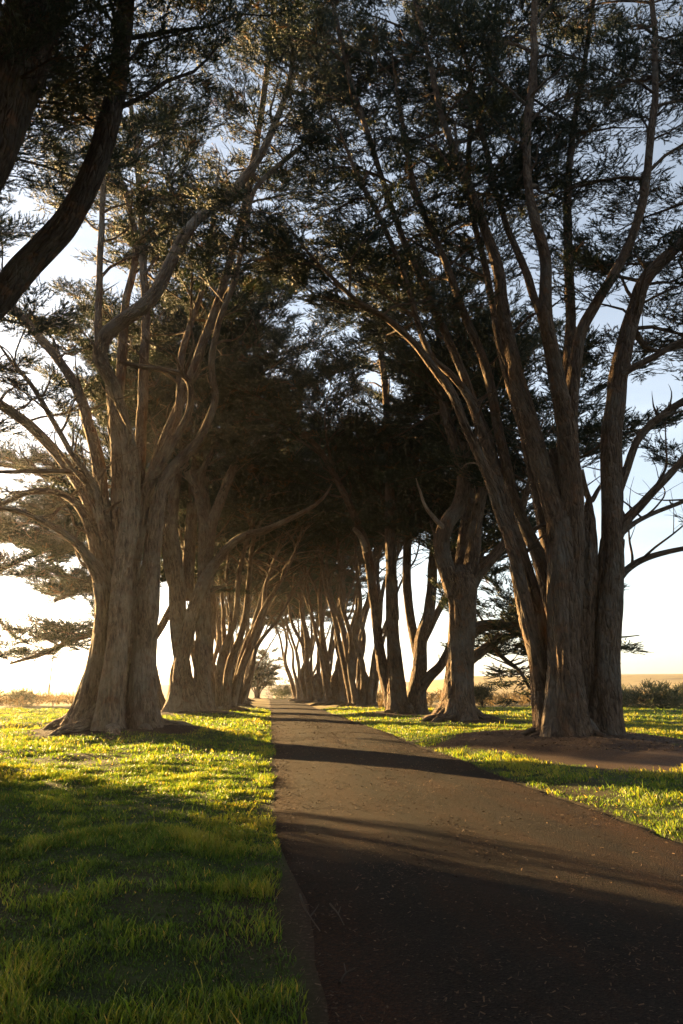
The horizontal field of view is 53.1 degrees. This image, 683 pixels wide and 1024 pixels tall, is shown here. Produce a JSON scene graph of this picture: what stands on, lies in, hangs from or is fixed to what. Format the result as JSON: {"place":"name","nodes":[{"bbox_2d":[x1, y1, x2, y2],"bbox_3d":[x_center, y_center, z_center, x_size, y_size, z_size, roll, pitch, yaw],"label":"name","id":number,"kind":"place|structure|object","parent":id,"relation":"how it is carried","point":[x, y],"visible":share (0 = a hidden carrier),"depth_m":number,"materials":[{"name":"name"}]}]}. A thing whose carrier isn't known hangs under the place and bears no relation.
{"place":"outdoors","nodes":[
{"label":"outdoors","id":0,"kind":"place"},
{"bbox_2d":[0,674,682,1023],"bbox_3d":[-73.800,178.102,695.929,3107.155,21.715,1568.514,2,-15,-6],"label":"ground","id":1,"kind":"structure","parent":0,"point":[592,757],"depth_m":8.01,"materials":[{"name":"green plant"}]},
{"bbox_2d":[0,382,26,443],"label":"cypress tree","id":2,"kind":"object","parent":1,"relation":"on","point":[2,423],"visible":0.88,"depth_m":38.90,"materials":[{"name":"green plant"}]},
{"bbox_2d":[2,687,43,705],"bbox_3d":[-30.387,17.792,65.193,3.690,2.213,3.477,-9,-17,30],"label":"shrub","id":3,"kind":"object","parent":1,"relation":"on","point":[16,694],"visible":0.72,"depth_m":64.53,"materials":[{"name":"green plant"}]},
{"bbox_2d":[48,656,53,691],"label":"pole","id":4,"kind":"object","parent":1,"relation":"on","point":[50,676],"visible":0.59,"depth_m":104.86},
{"bbox_2d":[0,0,206,31],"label":"cypress tree","id":5,"kind":"object","parent":1,"relation":"on","point":[16,13],"visible":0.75,"depth_m":12.55,"materials":[{"name":"green plant"}]},
{"bbox_2d":[0,275,254,710],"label":"cypress tree","id":6,"kind":"object","parent":1,"relation":"on","point":[38,540],"visible":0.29,"depth_m":46.93,"materials":[{"name":"green plant"}]},
{"bbox_2d":[0,0,326,321],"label":"cypress tree","id":7,"kind":"object","parent":1,"relation":"on","point":[33,61],"visible":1,"depth_m":16.52,"materials":[{"name":"green plant"}]},
{"bbox_2d":[0,0,387,735],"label":"cypress tree","id":8,"kind":"object","parent":1,"relation":"on","point":[116,692],"visible":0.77,"depth_m":29.36,"materials":[{"name":"brown plant"}]},
{"bbox_2d":[62,240,358,712],"bbox_3d":[-10.820,-4.020,49.096,24.119,36.466,18.411,2,-15,-6],"label":"cypress tree","id":9,"kind":"object","parent":1,"relation":"on","point":[187,691],"visible":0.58,"depth_m":46.70,"materials":[{"name":"brown plant"}]},
{"bbox_2d":[40,333,392,710],"bbox_3d":[-10.205,0.926,54.867,29.106,29.978,26.004,2,-15,-6],"label":"cypress tree","id":10,"kind":"object","parent":1,"relation":"on","point":[247,493],"visible":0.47,"depth_m":51.11,"materials":[{"name":"brown plant"}]},
{"bbox_2d":[107,441,367,705],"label":"cypress tree","id":11,"kind":"object","parent":1,"relation":"on","point":[257,642],"visible":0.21,"depth_m":66.30,"materials":[{"name":"brown plant"}]},
{"bbox_2d":[161,542,319,703],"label":"cypress tree","id":12,"kind":"object","parent":1,"relation":"on","point":[279,592],"visible":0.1,"depth_m":81.09,"materials":[{"name":"brown plant"}]},
{"bbox_2d":[188,593,313,698],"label":"cypress tree","id":13,"kind":"object","parent":1,"relation":"on","point":[266,622],"visible":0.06,"depth_m":115.50,"materials":[{"name":"brown plant"}]},
{"bbox_2d":[216,579,296,700],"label":"cypress tree","id":14,"kind":"object","parent":1,"relation":"on","point":[246,633],"visible":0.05,"depth_m":96.29,"materials":[{"name":"brown plant"}]},
{"bbox_2d":[251,647,284,698],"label":"cypress tree","id":15,"kind":"object","parent":1,"relation":"on","point":[267,674],"visible":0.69,"depth_m":122.36,"materials":[{"name":"green plant"}]},
{"bbox_2d":[265,684,291,698],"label":"shrub","id":16,"kind":"object","parent":1,"relation":"on","point":[281,694],"visible":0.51,"depth_m":122.69,"materials":[{"name":"green plant"}]},
{"bbox_2d":[264,675,297,699],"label":"shrub","id":17,"kind":"object","parent":1,"relation":"on","point":[286,685],"visible":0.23,"depth_m":116.00,"materials":[{"name":"green plant"}]},
{"bbox_2d":[241,564,385,700],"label":"cypress tree","id":18,"kind":"object","parent":1,"relation":"on","point":[297,694],"visible":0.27,"depth_m":100.15,"materials":[{"name":"brown plant"}]},
{"bbox_2d":[254,401,408,705],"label":"cypress tree","id":19,"kind":"object","parent":1,"relation":"on","point":[335,693],"visible":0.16,"depth_m":71.71,"materials":[{"name":"brown plant"}]},
{"bbox_2d":[264,542,415,703],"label":"cypress tree","id":20,"kind":"object","parent":1,"relation":"on","point":[312,689],"visible":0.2,"depth_m":85.79,"materials":[{"name":"brown plant"}]},
{"bbox_2d":[0,687,681,708],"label":"scrub","id":21,"kind":"object","parent":1,"relation":"on","point":[62,698],"visible":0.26,"depth_m":66.02,"materials":[{"name":"plant"}]},
{"bbox_2d":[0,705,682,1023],"bbox_3d":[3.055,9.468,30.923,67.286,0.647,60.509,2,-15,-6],"label":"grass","id":22,"kind":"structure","parent":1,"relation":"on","point":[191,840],"depth_m":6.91,"materials":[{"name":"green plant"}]},
{"bbox_2d":[15,714,682,1023],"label":"leaf litter","id":23,"kind":"object","parent":1,"relation":"on","point":[540,741],"visible":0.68,"depth_m":9.80,"materials":[{"name":"brown plant"}]},
{"bbox_2d":[280,416,446,706],"bbox_3d":[2.112,4.407,67.832,26.331,29.662,24.555,1,-15,-3],"label":"cypress tree","id":24,"kind":"object","parent":1,"relation":"on","point":[362,690],"visible":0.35,"depth_m":64.57,"materials":[{"name":"brown plant"}]},
{"bbox_2d":[208,242,584,713],"bbox_3d":[3.640,-3.206,48.680,28.337,34.792,20.516,2,-15,-6],"label":"cypress tree","id":25,"kind":"object","parent":1,"relation":"on","point":[402,511],"visible":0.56,"depth_m":46.40,"materials":[{"name":"green plant"}]},
{"bbox_2d":[167,0,682,736],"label":"cypress tree","id":26,"kind":"object","parent":1,"relation":"on","point":[569,598],"visible":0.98,"depth_m":24.52,"materials":[{"name":"green plant"}]},
{"bbox_2d":[474,681,499,707],"bbox_3d":[12.312,15.942,59.560,2.821,2.579,2.627,2,-15,-6],"label":"shrub","id":27,"kind":"object","parent":1,"relation":"on","point":[481,693],"visible":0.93,"depth_m":59.29,"materials":[{"name":"green plant"}]},
{"bbox_2d":[330,208,682,721],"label":"cypress tree","id":28,"kind":"object","parent":1,"relation":"on","point":[462,578],"visible":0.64,"depth_m":37.56,"materials":[{"name":"green plant"}]},
{"bbox_2d":[622,683,639,706],"bbox_3d":[25.940,16.942,62.742,3.478,2.386,3.574,12,-19,-37],"label":"shrub","id":29,"kind":"object","parent":1,"relation":"on","point":[628,689],"visible":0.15,"depth_m":62.10,"materials":[{"name":"green plant"}]},
{"bbox_2d":[622,678,682,709],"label":"shrub","id":30,"kind":"object","parent":1,"relation":"on","point":[672,696],"visible":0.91,"depth_m":57.34,"materials":[{"name":"green plant"}]},
{"bbox_2d":[674,682,682,705],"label":"shrub","id":31,"kind":"object","parent":1,"relation":"on","point":[680,690],"visible":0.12,"depth_m":68.43,"materials":[{"name":"green plant"}]},
{"bbox_2d":[0,0,682,684],"label":"sky","id":32,"kind":"structure","parent":0,"point":[653,598],"materials":[{"name":"white"}]},
{"bbox_2d":[269,698,682,1023],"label":"road","id":33,"kind":"structure","parent":0,"point":[535,997],"depth_m":5.47,"materials":[{"name":"grey asphalt"}]},
{"bbox_2d":[299,894,320,930],"bbox_3d":[-0.202,2.872,4.926,0.118,0.028,0.837,3,-15,-12],"label":"fallen twig","id":34,"kind":"object","parent":33,"relation":"on","point":[303,905],"visible":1,"depth_m":4.90,"materials":[{"name":"brown wood"}]},
{"bbox_2d":[329,903,343,924],"bbox_3d":[-0.009,2.857,4.871,0.063,0.026,0.479,3,-15,-13],"label":"fallen twig","id":35,"kind":"object","parent":33,"relation":"on","point":[332,906],"visible":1,"depth_m":4.92,"materials":[{"name":"brown wood"}]},
{"bbox_2d":[339,964,354,984],"bbox_3d":[0.033,2.584,3.821,0.071,0.027,0.237,-2,-15,7],"label":"fallen twig","id":36,"kind":"object","parent":33,"relation":"on","point":[343,976],"visible":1,"depth_m":3.83,"materials":[{"name":"brown wood"}]}
]}

